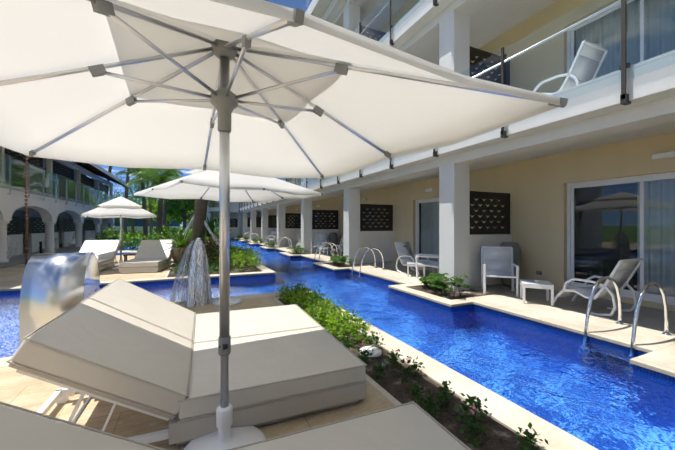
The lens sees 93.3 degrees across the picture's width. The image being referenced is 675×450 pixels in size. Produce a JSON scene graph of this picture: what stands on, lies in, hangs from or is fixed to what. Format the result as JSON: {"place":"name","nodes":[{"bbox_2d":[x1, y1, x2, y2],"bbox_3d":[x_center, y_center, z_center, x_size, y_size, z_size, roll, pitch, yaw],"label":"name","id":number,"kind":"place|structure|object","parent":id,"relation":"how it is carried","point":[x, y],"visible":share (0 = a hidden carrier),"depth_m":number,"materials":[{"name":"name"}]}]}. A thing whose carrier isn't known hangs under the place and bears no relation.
{"place":"outdoors","nodes":[
{"label":"outdoors","id":0,"kind":"place"},
{"bbox_2d":[0,241,83,268],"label":"building terrace floor","id":1,"kind":"structure","parent":0,"point":[16,260],"depth_m":14.27,"materials":[{"name":"stone"}]},
{"bbox_2d":[7,237,11,258],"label":"chair","id":2,"kind":"object","parent":1,"relation":"on","point":[8,244],"visible":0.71,"depth_m":13.23,"materials":[{"name":"white plastic"}]},
{"bbox_2d":[7,230,94,256],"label":"low building walls","id":3,"kind":"structure","parent":1,"relation":"on","point":[35,239],"depth_m":16.34,"materials":[{"name":"grey paint"}]},
{"bbox_2d":[7,216,20,234],"bbox_3d":[-14.022,0.021,13.267,0.012,0.808,3.500,0,0,-25],"label":"screen","id":4,"kind":"object","parent":3,"relation":"on","point":[17,224],"visible":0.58,"depth_m":14.30,"materials":[{"name":"grey metal"}]},
{"bbox_2d":[30,217,56,233],"bbox_3d":[-15.913,0.021,17.350,0.012,0.808,3.500,0,0,-25],"label":"screen","id":5,"kind":"object","parent":3,"relation":"on","point":[33,220],"visible":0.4,"depth_m":16.46,"materials":[{"name":"grey metal"}]},
{"bbox_2d":[63,219,74,231],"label":"screen","id":6,"kind":"object","parent":3,"relation":"on","point":[67,223],"visible":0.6,"depth_m":20.67,"materials":[{"name":"grey"}]},
{"bbox_2d":[85,220,94,230],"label":"screen","id":7,"kind":"object","parent":3,"relation":"on","point":[87,226],"visible":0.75,"depth_m":24.99,"materials":[{"name":"grey metal"}]},
{"bbox_2d":[0,220,113,262],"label":"building columns","id":8,"kind":"structure","parent":1,"relation":"on","point":[49,237],"depth_m":15.54,"materials":[{"name":"white paint"}]},
{"bbox_2d":[0,146,114,249],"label":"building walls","id":9,"kind":"structure","parent":1,"relation":"on","point":[48,209],"depth_m":17.43,"materials":[{"name":"white paint"}]},
{"bbox_2d":[5,148,42,167],"bbox_3d":[-13.350,-3.040,13.578,0.012,0.589,3.800,0,0,-25],"label":"screen","id":10,"kind":"object","parent":9,"relation":"attached to","point":[21,156],"visible":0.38,"depth_m":13.77,"materials":[{"name":"grey"}]},
{"bbox_2d":[24,155,27,264],"bbox_3d":[-10.396,-0.990,10.648,0.096,4.750,0.096,0,0,-2],"label":"rain chain","id":11,"kind":"object","parent":9,"relation":"attached to","point":[26,210],"visible":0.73,"depth_m":10.63,"materials":[{"name":"orange metal"}]},
{"bbox_2d":[6,155,75,248],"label":"dark building doors","id":12,"kind":"structure","parent":9,"relation":"in","point":[70,190],"depth_m":17.82,"materials":[{"name":"black glass"}]},
{"bbox_2d":[7,156,106,207],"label":"building balustrade posts","id":13,"kind":"object","parent":9,"relation":"attached to","point":[9,193],"visible":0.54,"depth_m":14.41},
{"bbox_2d":[0,154,114,206],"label":"glass balustrade","id":14,"kind":"object","parent":13,"relation":"attached to","point":[101,197],"visible":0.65,"depth_m":16.44,"materials":[{"name":"clear glass"}]},
{"bbox_2d":[53,161,73,179],"bbox_3d":[-15.241,-3.040,17.661,0.012,0.589,3.800,0,0,-25],"label":"screen","id":15,"kind":"object","parent":9,"relation":"attached to","point":[62,169],"visible":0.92,"depth_m":17.66,"materials":[{"name":"grey"}]},
{"bbox_2d":[81,174,93,187],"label":"screen","id":16,"kind":"object","parent":9,"relation":"attached to","point":[87,180],"visible":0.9,"depth_m":21.97,"materials":[{"name":"grey"}]},
{"bbox_2d":[72,161,129,188],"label":"roof","id":17,"kind":"structure","parent":9,"relation":"attached to","point":[90,168],"depth_m":22.64,"materials":[{"name":"black"}]},
{"bbox_2d":[89,163,131,187],"bbox_3d":[-13.885,-3.415,18.290,0.050,0.220,24.850,0,0,-25],"label":"roof edge","id":18,"kind":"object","parent":17,"relation":"attached to","point":[98,167],"depth_m":21.10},
{"bbox_2d":[99,182,107,192],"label":"screen","id":19,"kind":"object","parent":9,"relation":"attached to","point":[103,187],"visible":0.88,"depth_m":26.04,"materials":[{"name":"grey"}]},
{"bbox_2d":[68,232,74,243],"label":"chair","id":20,"kind":"object","parent":1,"relation":"on","point":[72,241],"depth_m":21.14,"materials":[{"name":"white plastic"}]},
{"bbox_2d":[89,231,94,239],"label":"chair","id":21,"kind":"object","parent":1,"relation":"on","point":[92,236],"depth_m":25.30,"materials":[{"name":"white plastic"}]},
{"bbox_2d":[73,250,136,252],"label":"lawn path","id":22,"kind":"structure","parent":0,"point":[123,251],"depth_m":17.00,"materials":[{"name":"beige stone"}]},
{"bbox_2d":[114,226,180,231],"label":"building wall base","id":23,"kind":"object","parent":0,"point":[140,228],"visible":0.43,"depth_m":66.65,"materials":[{"name":"white paint"}]},
{"bbox_2d":[0,255,396,449],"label":"deck paving","id":24,"kind":"structure","parent":0,"point":[25,391],"depth_m":2.45,"materials":[{"name":"stone"}]},
{"bbox_2d":[79,240,119,271],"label":"lounger cushions","id":25,"kind":"object","parent":24,"relation":"on","point":[105,251],"visible":0.38,"depth_m":10.50,"materials":[{"name":"white fabric"}]},
{"bbox_2d":[80,196,156,269],"bbox_3d":[-6.881,0.235,10.127,1.895,2.300,1.895,0,0,-34],"label":"parasol","id":26,"kind":"object","parent":24,"relation":"on","point":[120,207],"visible":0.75,"depth_m":9.71,"materials":[{"name":"fabric"}]},
{"bbox_2d":[123,253,135,260],"bbox_3d":[-6.967,1.185,10.859,0.500,0.400,0.400,0,0,-25],"label":"side table","id":27,"kind":"object","parent":24,"relation":"on","point":[126,255],"visible":0.29,"depth_m":10.65,"materials":[{"name":"brown wood"}]},
{"bbox_2d":[119,239,174,272],"bbox_3d":[-6.024,0.947,10.277,1.019,0.876,2.224,0,0,-15],"label":"sun lounger","id":28,"kind":"object","parent":24,"relation":"on","point":[152,256],"visible":0.96,"depth_m":10.35,"materials":[{"name":"beige fabric"}]},
{"bbox_2d":[6,297,366,446],"bbox_3d":[-0.992,0.988,2.503,2.224,0.793,1.019,0,0,-23],"label":"sun lounger","id":29,"kind":"object","parent":24,"relation":"on","point":[90,347],"visible":0.88,"depth_m":2.18,"materials":[{"name":"beige fabric"}]},
{"bbox_2d":[62,278,320,387],"bbox_3d":[-1.393,0.988,3.453,2.224,0.793,1.019,0,0,-23],"label":"sun lounger","id":30,"kind":"object","parent":24,"relation":"on","point":[139,302],"visible":0.44,"depth_m":3.36,"materials":[{"name":"beige fabric"}]},
{"bbox_2d":[170,238,212,306],"bbox_3d":[-2.635,0.855,5.720,0.741,1.260,0.799,0,0,-25],"label":"fountain","id":31,"kind":"object","parent":24,"relation":"on","point":[198,281],"visible":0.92,"depth_m":5.54,"materials":[{"name":"liquid"}]},
{"bbox_2d":[132,169,322,305],"bbox_3d":[-1.958,0.100,5.684,2.424,2.570,2.424,0,0,-45],"label":"umbrella canopy","id":32,"kind":"object","parent":24,"relation":"on","point":[199,184],"visible":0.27,"depth_m":5.63,"materials":[{"name":"fabric"}]},
{"bbox_2d":[0,401,470,449],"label":"lounger cushions","id":33,"kind":"object","parent":24,"relation":"on","point":[409,426],"visible":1,"depth_m":1.56,"materials":[{"name":"beige fabric"}]},
{"bbox_2d":[0,0,567,449],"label":"umbrella canopy","id":34,"kind":"object","parent":24,"relation":"on","point":[260,88],"visible":0.96,"depth_m":1.90,"materials":[{"name":"fabric"}]},
{"bbox_2d":[86,0,317,225],"label":"sky","id":35,"kind":"structure","parent":0,"point":[300,4],"materials":[{"name":"blue"}]},
{"bbox_2d":[206,200,240,237],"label":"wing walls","id":36,"kind":"structure","parent":0,"point":[234,230],"depth_m":34.40,"materials":[{"name":"white paint"}]},
{"bbox_2d":[214,218,237,226],"bbox_3d":[-12.058,-0.230,34.465,2.400,0.950,0.012,0,0,-25],"label":"wing screen","id":37,"kind":"object","parent":36,"relation":"attached to","point":[232,221],"visible":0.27,"depth_m":34.79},
{"bbox_2d":[0,239,674,449],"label":"pool water","id":38,"kind":"structure","parent":0,"point":[598,396],"depth_m":3.68,"materials":[{"name":"blue liquid"}]},
{"bbox_2d":[0,237,674,449],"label":"pool coping","id":39,"kind":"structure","parent":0,"point":[658,347],"depth_m":3.85,"materials":[{"name":"beige stone"}]},
{"bbox_2d":[19,252,99,345],"bbox_3d":[-3.189,0.904,3.773,0.598,1.161,0.957,0,0,-25],"label":"metal waterfall spout","id":40,"kind":"object","parent":39,"relation":"on","point":[54,285],"visible":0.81,"depth_m":3.39,"materials":[{"name":"silver metal"}]},
{"bbox_2d":[39,240,230,253],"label":"bollard lights","id":41,"kind":"object","parent":39,"relation":"on","point":[40,247],"visible":0.23,"depth_m":15.18,"materials":[{"name":"black plastic"}]},
{"bbox_2d":[275,236,291,250],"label":"ladder rails","id":42,"kind":"object","parent":39,"relation":"attached to","point":[281,239],"visible":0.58,"depth_m":18.82,"materials":[{"name":"silver metal"}]},
{"bbox_2d":[314,242,338,261],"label":"ladder rails","id":43,"kind":"object","parent":39,"relation":"attached to","point":[322,248],"visible":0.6,"depth_m":12.96,"materials":[{"name":"silver metal"}]},
{"bbox_2d":[352,246,384,274],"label":"ladder rails","id":44,"kind":"object","parent":39,"relation":"attached to","point":[364,256],"visible":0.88,"depth_m":9.89,"materials":[{"name":"silver metal"}]},
{"bbox_2d":[583,276,671,354],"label":"ladder rails","id":45,"kind":"object","parent":39,"relation":"attached to","point":[637,310],"visible":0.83,"depth_m":4.01,"materials":[{"name":"silver metal"}]},
{"bbox_2d":[0,238,674,382],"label":"pool shell","id":46,"kind":"object","parent":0,"point":[649,371],"visible":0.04,"depth_m":5.63,"materials":[{"name":"tile"}]},
{"bbox_2d":[122,168,129,232],"bbox_3d":[-22.049,-3.928,34.332,4.696,10.729,5.032,0,0,-25],"label":"palm trunk","id":47,"kind":"object","parent":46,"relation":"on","point":[124,224],"depth_m":33.65,"materials":[{"name":"brown plant"}]},
{"bbox_2d":[152,169,182,233],"bbox_3d":[-17.543,-2.860,33.542,4.576,8.593,4.599,0,0,-25],"label":"palm tree","id":48,"kind":"object","parent":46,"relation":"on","point":[164,213],"visible":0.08,"depth_m":33.28,"materials":[{"name":"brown plant"}]},
{"bbox_2d":[192,199,218,210],"bbox_3d":[-13.823,-1.425,32.931,4.301,5.724,4.245,0,0,-25],"label":"foliage","id":49,"kind":"object","parent":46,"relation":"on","point":[210,203],"visible":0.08,"depth_m":32.37,"materials":[{"name":"green plant"}]},
{"bbox_2d":[168,238,540,449],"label":"planter soil","id":50,"kind":"structure","parent":0,"point":[501,437],"depth_m":2.72,"materials":[{"name":"brown soil"}]},
{"bbox_2d":[151,168,207,243],"bbox_3d":[-4.802,-1.889,12.045,5.388,6.660,5.704,0,0,41],"label":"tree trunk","id":51,"kind":"object","parent":50,"relation":"on","point":[200,211],"depth_m":12.23,"materials":[{"name":"brown plant"}]},
{"bbox_2d":[171,247,192,264],"bbox_3d":[-5.428,1.075,11.130,0.720,0.620,0.720,0,0,-25],"label":"terracotta pot","id":52,"kind":"object","parent":50,"relation":"on","point":[176,257],"visible":0.44,"depth_m":10.84,"materials":[{"name":"ceramic"}]},
{"bbox_2d":[171,215,218,258],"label":"palm support struts","id":53,"kind":"object","parent":50,"relation":"on","point":[205,224],"visible":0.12,"depth_m":12.24,"materials":[{"name":"grey wood"}]},
{"bbox_2d":[173,260,218,275],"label":"groundcover plants","id":54,"kind":"object","parent":50,"relation":"on","point":[213,264],"visible":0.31,"depth_m":9.57,"materials":[{"name":"green plant"}]},
{"bbox_2d":[178,235,231,262],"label":"dark shrubs","id":55,"kind":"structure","parent":50,"relation":"on","point":[209,246],"depth_m":11.19,"materials":[{"name":"green plant"}]},
{"bbox_2d":[211,244,262,270],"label":"hedge","id":56,"kind":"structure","parent":50,"relation":"on","point":[238,255],"depth_m":10.26,"materials":[{"name":"green plant"}]},
{"bbox_2d":[276,279,373,343],"bbox_3d":[-0.356,1.209,4.928,0.642,0.449,2.833,0,0,-25],"label":"hedge","id":57,"kind":"object","parent":50,"relation":"on","point":[321,313],"visible":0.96,"depth_m":4.34,"materials":[{"name":"green plant"}]},
{"bbox_2d":[359,346,381,356],"bbox_3d":[0.361,1.400,3.508,0.250,0.070,0.250,0,0,-25],"label":"rock","id":58,"kind":"object","parent":50,"relation":"on","point":[376,352],"visible":0.56,"depth_m":3.47,"materials":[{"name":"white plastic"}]},
{"bbox_2d":[337,327,466,417],"bbox_3d":[0.703,1.405,2.642,0.165,0.043,6.246,0,0,-25],"label":"irrigation hose","id":59,"kind":"object","parent":50,"relation":"on","point":[385,364],"visible":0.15,"depth_m":3.27,"materials":[{"name":"black plastic"}]},
{"bbox_2d":[340,332,548,449],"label":"shrubs","id":60,"kind":"object","parent":50,"relation":"on","point":[528,439],"visible":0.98,"depth_m":2.34,"materials":[{"name":"green plant"}]},
{"bbox_2d":[237,235,674,342],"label":"planter plants","id":61,"kind":"object","parent":50,"relation":"on","point":[434,281],"visible":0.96,"depth_m":6.74,"materials":[{"name":"green plant"}]},
{"bbox_2d":[247,26,509,233],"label":"building divider frames","id":62,"kind":"structure","parent":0,"point":[392,205],"depth_m":7.71,"materials":[{"name":"white paint"}]},
{"bbox_2d":[258,0,674,311],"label":"wall","id":63,"kind":"structure","parent":0,"point":[536,188],"depth_m":7.05,"materials":[{"name":"beige paint"}]},
{"bbox_2d":[276,0,674,304],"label":"building door frames","id":64,"kind":"structure","parent":63,"relation":"in","point":[642,180],"depth_m":6.01,"materials":[{"name":"white metal"}]},
{"bbox_2d":[295,0,674,293],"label":"door glass","id":65,"kind":"object","parent":64,"relation":"in","point":[648,7],"depth_m":5.83,"materials":[{"name":"clear glass"}]},
{"bbox_2d":[296,151,674,209],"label":"building wall lamps","id":66,"kind":"object","parent":63,"relation":"attached to","point":[671,154],"visible":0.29,"depth_m":5.21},
{"bbox_2d":[276,243,674,334],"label":"terrace paving","id":67,"kind":"structure","parent":0,"point":[651,318],"depth_m":5.63,"materials":[{"name":"stone"}]},
{"bbox_2d":[267,231,276,242],"bbox_3d":[-4.958,0.927,24.428,0.631,0.920,0.787,0,0,18],"label":"chair frame","id":68,"kind":"object","parent":67,"relation":"on","point":[274,233],"visible":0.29,"depth_m":24.71,"materials":[{"name":"white plastic"}]},
{"bbox_2d":[311,234,326,253],"bbox_3d":[-0.902,0.927,15.521,0.630,0.920,0.787,0,0,10],"label":"chair frame","id":69,"kind":"object","parent":67,"relation":"on","point":[319,239],"visible":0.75,"depth_m":15.79,"materials":[{"name":"white plastic"}]},
{"bbox_2d":[319,247,332,255],"bbox_3d":[-0.540,1.205,14.740,0.460,0.360,0.460,0,0,28],"label":"side table","id":70,"kind":"object","parent":67,"relation":"on","point":[324,248],"visible":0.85,"depth_m":14.61,"materials":[{"name":"white plastic"}]},
{"bbox_2d":[329,233,337,250],"bbox_3d":[-0.217,0.885,16.178,0.470,1.000,0.470,0,0,-25],"label":"chair","id":71,"kind":"object","parent":67,"relation":"on","point":[333,237],"visible":0.81,"depth_m":15.99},
{"bbox_2d":[329,237,342,255],"bbox_3d":[0.166,0.958,14.246,0.648,0.895,1.014,0,0,-35],"label":"chair","id":72,"kind":"object","parent":67,"relation":"on","point":[340,248],"visible":0.42,"depth_m":13.92,"materials":[{"name":"white plastic"}]},
{"bbox_2d":[247,178,511,286],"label":"building divider walls","id":73,"kind":"structure","parent":67,"relation":"on","point":[382,242],"depth_m":11.72,"materials":[{"name":"white paint"}]},
{"bbox_2d":[257,217,271,226],"bbox_3d":[-6.837,-0.260,29.747,1.430,0.950,0.012,0,0,-25],"label":"wall panel","id":74,"kind":"object","parent":73,"relation":"attached to","point":[258,221],"visible":0.33,"depth_m":29.54,"materials":[{"name":"grey metal"}]},
{"bbox_2d":[268,216,276,227],"bbox_3d":[-4.770,-0.260,25.282,1.430,0.950,0.012,0,0,-25],"label":"wall panel","id":75,"kind":"object","parent":73,"relation":"attached to","point":[271,219],"visible":0.48,"depth_m":25.11,"materials":[{"name":"grey metal"}]},
{"bbox_2d":[286,214,300,227],"bbox_3d":[-2.702,-0.260,20.818,1.430,0.950,0.012,0,0,-25],"label":"wall panel","id":76,"kind":"object","parent":73,"relation":"attached to","point":[296,222],"visible":0.73,"depth_m":20.74,"materials":[{"name":"grey"}]},
{"bbox_2d":[312,210,337,228],"bbox_3d":[-0.634,-0.260,16.354,1.430,0.950,0.012,0,0,-25],"label":"divider screen","id":77,"kind":"object","parent":73,"relation":"attached to","point":[315,219],"visible":1,"depth_m":16.33,"materials":[{"name":"grey metal"}]},
{"bbox_2d":[361,27,384,40],"bbox_3d":[1.433,-6.760,11.889,1.430,0.950,0.012,0,0,-25],"label":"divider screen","id":78,"kind":"object","parent":73,"relation":"attached to","point":[378,36],"depth_m":11.84,"materials":[{"name":"grey metal"}]},
{"bbox_2d":[360,205,391,230],"bbox_3d":[1.433,-0.260,11.889,1.430,0.950,0.012,0,0,-25],"label":"divider screen","id":79,"kind":"object","parent":73,"relation":"attached to","point":[388,216],"visible":1,"depth_m":11.87,"materials":[{"name":"grey metal"}]},
{"bbox_2d":[470,192,508,234],"bbox_3d":[3.501,-0.260,7.425,1.430,0.950,0.012,0,0,-25],"label":"wall panel","id":80,"kind":"object","parent":73,"relation":"attached to","point":[504,209],"visible":0.94,"depth_m":7.44,"materials":[{"name":"grey metal"}]},
{"bbox_2d":[470,48,508,85],"bbox_3d":[3.501,-3.510,7.425,1.430,0.950,0.012,0,0,-25],"label":"wall panel","id":81,"kind":"object","parent":73,"relation":"attached to","point":[475,64],"visible":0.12,"depth_m":7.40,"materials":[{"name":"grey"}]},
{"bbox_2d":[394,242,434,275],"bbox_3d":[2.227,0.957,9.262,0.648,0.895,1.014,0,0,-33],"label":"lounge chair","id":82,"kind":"object","parent":67,"relation":"on","point":[405,252],"visible":0.67,"depth_m":9.45,"materials":[{"name":"white plastic"}]},
{"bbox_2d":[407,261,424,276],"bbox_3d":[2.144,1.205,8.704,0.460,0.360,0.460,0,0,13],"label":"side table","id":83,"kind":"object","parent":67,"relation":"on","point":[410,263],"visible":0.73,"depth_m":8.51,"materials":[{"name":"white plastic"}]},
{"bbox_2d":[415,253,438,278],"bbox_3d":[2.467,0.927,8.419,0.786,0.920,0.632,0,0,15],"label":"chair","id":84,"kind":"object","parent":67,"relation":"on","point":[426,263],"visible":0.54,"depth_m":8.22,"materials":[{"name":"white plastic"}]},
{"bbox_2d":[238,0,674,290],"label":"building beams","id":85,"kind":"structure","parent":67,"relation":"on","point":[447,34],"depth_m":6.89,"materials":[{"name":"white paint"}]},
{"bbox_2d":[292,178,300,185],"bbox_3d":[-2.475,-2.294,18.697,0.640,0.892,1.011,0,0,-25],"label":"balcony recliner frame","id":86,"kind":"object","parent":85,"relation":"on","point":[297,181],"depth_m":18.35,"materials":[{"name":"white plastic"}]},
{"bbox_2d":[239,0,630,210],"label":"building balustrade posts","id":87,"kind":"object","parent":85,"relation":"attached to","point":[624,95],"visible":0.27,"depth_m":3.85,"materials":[{"name":"grey metal"}]},
{"bbox_2d":[240,0,674,207],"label":"glass balustrade","id":88,"kind":"object","parent":87,"relation":"attached to","point":[246,204],"visible":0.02,"depth_m":4.52,"materials":[{"name":"clear glass"}]},
{"bbox_2d":[279,0,620,178],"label":"handrail","id":89,"kind":"object","parent":85,"relation":"attached to","point":[564,30],"depth_m":4.85,"materials":[{"name":"silver metal"}]},
{"bbox_2d":[533,40,607,94],"bbox_3d":[3.728,-2.294,5.304,0.640,0.892,1.011,0,0,-25],"label":"lounge chair","id":90,"kind":"object","parent":85,"relation":"on","point":[589,56],"depth_m":4.97,"materials":[{"name":"white plastic"}]},
{"bbox_2d":[481,246,518,296],"bbox_3d":[3.339,0.927,6.603,0.632,0.920,0.787,0,0,21],"label":"chair","id":91,"kind":"object","parent":67,"relation":"on","point":[496,261],"visible":1,"depth_m":6.83,"materials":[{"name":"white plastic"}]},
{"bbox_2d":[500,242,521,286],"bbox_3d":[3.918,0.885,7.249,0.470,1.000,0.470,0,0,-25],"label":"chair","id":92,"kind":"object","parent":67,"relation":"on","point":[517,260],"visible":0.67,"depth_m":7.07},
{"bbox_2d":[520,279,553,305],"bbox_3d":[3.574,1.205,5.739,0.460,0.360,0.460,0,0,24],"label":"side table","id":93,"kind":"object","parent":67,"relation":"on","point":[541,284],"visible":1,"depth_m":5.61,"materials":[{"name":"white plastic"}]},
{"bbox_2d":[554,258,642,315],"bbox_3d":[4.207,0.956,5.222,0.640,0.892,1.011,0,0,-25],"label":"lounge chair","id":94,"kind":"object","parent":67,"relation":"on","point":[623,272],"visible":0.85,"depth_m":4.97,"materials":[{"name":"white plastic"}]},
{"bbox_2d":[327,183,636,290],"bbox_3d":[0.427,-3.165,16.845,0.050,9.100,37.480,0,0,-25],"label":"dark room","id":95,"kind":"object","parent":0,"point":[602,212],"depth_m":6.32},
{"bbox_2d":[318,0,674,296],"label":"building curtains","id":96,"kind":"object","parent":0,"point":[656,255],"depth_m":5.60,"materials":[{"name":"white fabric"}]},
{"label":"lawn ground","id":97,"kind":"structure","parent":0,"visible":0},
{"bbox_2d":[105,166,111,193],"bbox_3d":[-26.151,-4.757,37.089,5.733,12.390,5.093,0,0,21],"label":"palm trunk","id":98,"kind":"object","parent":97,"relation":"on","point":[110,169],"depth_m":36.93,"materials":[{"name":"brown plant"}]},
{"bbox_2d":[115,190,156,231],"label":"tree trunk","id":99,"kind":"object","parent":97,"relation":"on","point":[129,223],"visible":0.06,"depth_m":55.82,"materials":[{"name":"green plant"}]},
{"bbox_2d":[111,166,166,239],"bbox_3d":[-15.757,-1.963,25.530,3.818,6.800,4.114,0,0,11],"label":"palm tree","id":100,"kind":"object","parent":97,"relation":"on","point":[140,185],"visible":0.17,"depth_m":25.70,"materials":[{"name":"green plant"}]},
{"bbox_2d":[102,176,175,223],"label":"tree trunk","id":101,"kind":"object","parent":97,"relation":"on","point":[128,193],"visible":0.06,"depth_m":60.32,"materials":[{"name":"green plant"}]},
{"bbox_2d":[134,170,155,235],"bbox_3d":[-24.396,-3.725,39.927,3.681,10.326,3.954,0,0,28],"label":"palm tree","id":102,"kind":"object","parent":97,"relation":"on","point":[150,222],"visible":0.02,"depth_m":39.76,"materials":[{"name":"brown plant"}]},
{"bbox_2d":[114,218,179,225],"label":"building wall","id":103,"kind":"structure","parent":97,"relation":"on","point":[139,222],"depth_m":66.81,"materials":[{"name":"white paint"}]},
{"bbox_2d":[124,168,186,239],"bbox_3d":[-11.412,-1.202,20.784,3.890,5.276,3.776,0,0,43],"label":"palm tree","id":104,"kind":"object","parent":97,"relation":"on","point":[163,176],"visible":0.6,"depth_m":20.85,"materials":[{"name":"green plant"}]},
{"bbox_2d":[94,223,230,250],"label":"lawn shrubs","id":105,"kind":"object","parent":97,"relation":"on","point":[129,239],"depth_m":18.65,"materials":[{"name":"green plant"}]},
{"bbox_2d":[137,197,192,228],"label":"tree","id":106,"kind":"object","parent":97,"relation":"on","point":[168,219],"visible":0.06,"depth_m":48.17,"materials":[{"name":"green plant"}]},
{"bbox_2d":[155,199,195,229],"bbox_3d":[-16.543,-1.768,36.382,6.329,6.448,7.988,0,0,17],"label":"tree","id":107,"kind":"object","parent":97,"relation":"on","point":[174,209],"visible":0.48,"depth_m":34.73,"materials":[{"name":"green plant"}]},
{"bbox_2d":[210,200,239,234],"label":"building","id":108,"kind":"structure","parent":97,"relation":"on","point":[234,215],"depth_m":36.12,"materials":[{"name":"white paint"}]},
{"label":"soil in terracotta pot","id":109,"kind":"structure","parent":0,"visible":0},
{"bbox_2d":[161,225,205,248],"bbox_3d":[-5.386,0.414,11.122,1.669,0.967,1.888,0,0,-25],"label":"yucca plant","id":110,"kind":"object","parent":109,"relation":"on","point":[182,240],"visible":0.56,"depth_m":11.11,"materials":[{"name":"green plant"}]},
{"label":"white pot","id":111,"kind":"object","parent":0,"visible":0},
{"bbox_2d":[195,215,218,238],"bbox_3d":[-5.006,0.163,12.756,1.457,1.314,1.531,0,0,-25],"label":"dracaena plant","id":112,"kind":"object","parent":111,"relation":"on","point":[211,224],"visible":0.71,"depth_m":12.63,"materials":[{"name":"green plant"}]}
]}

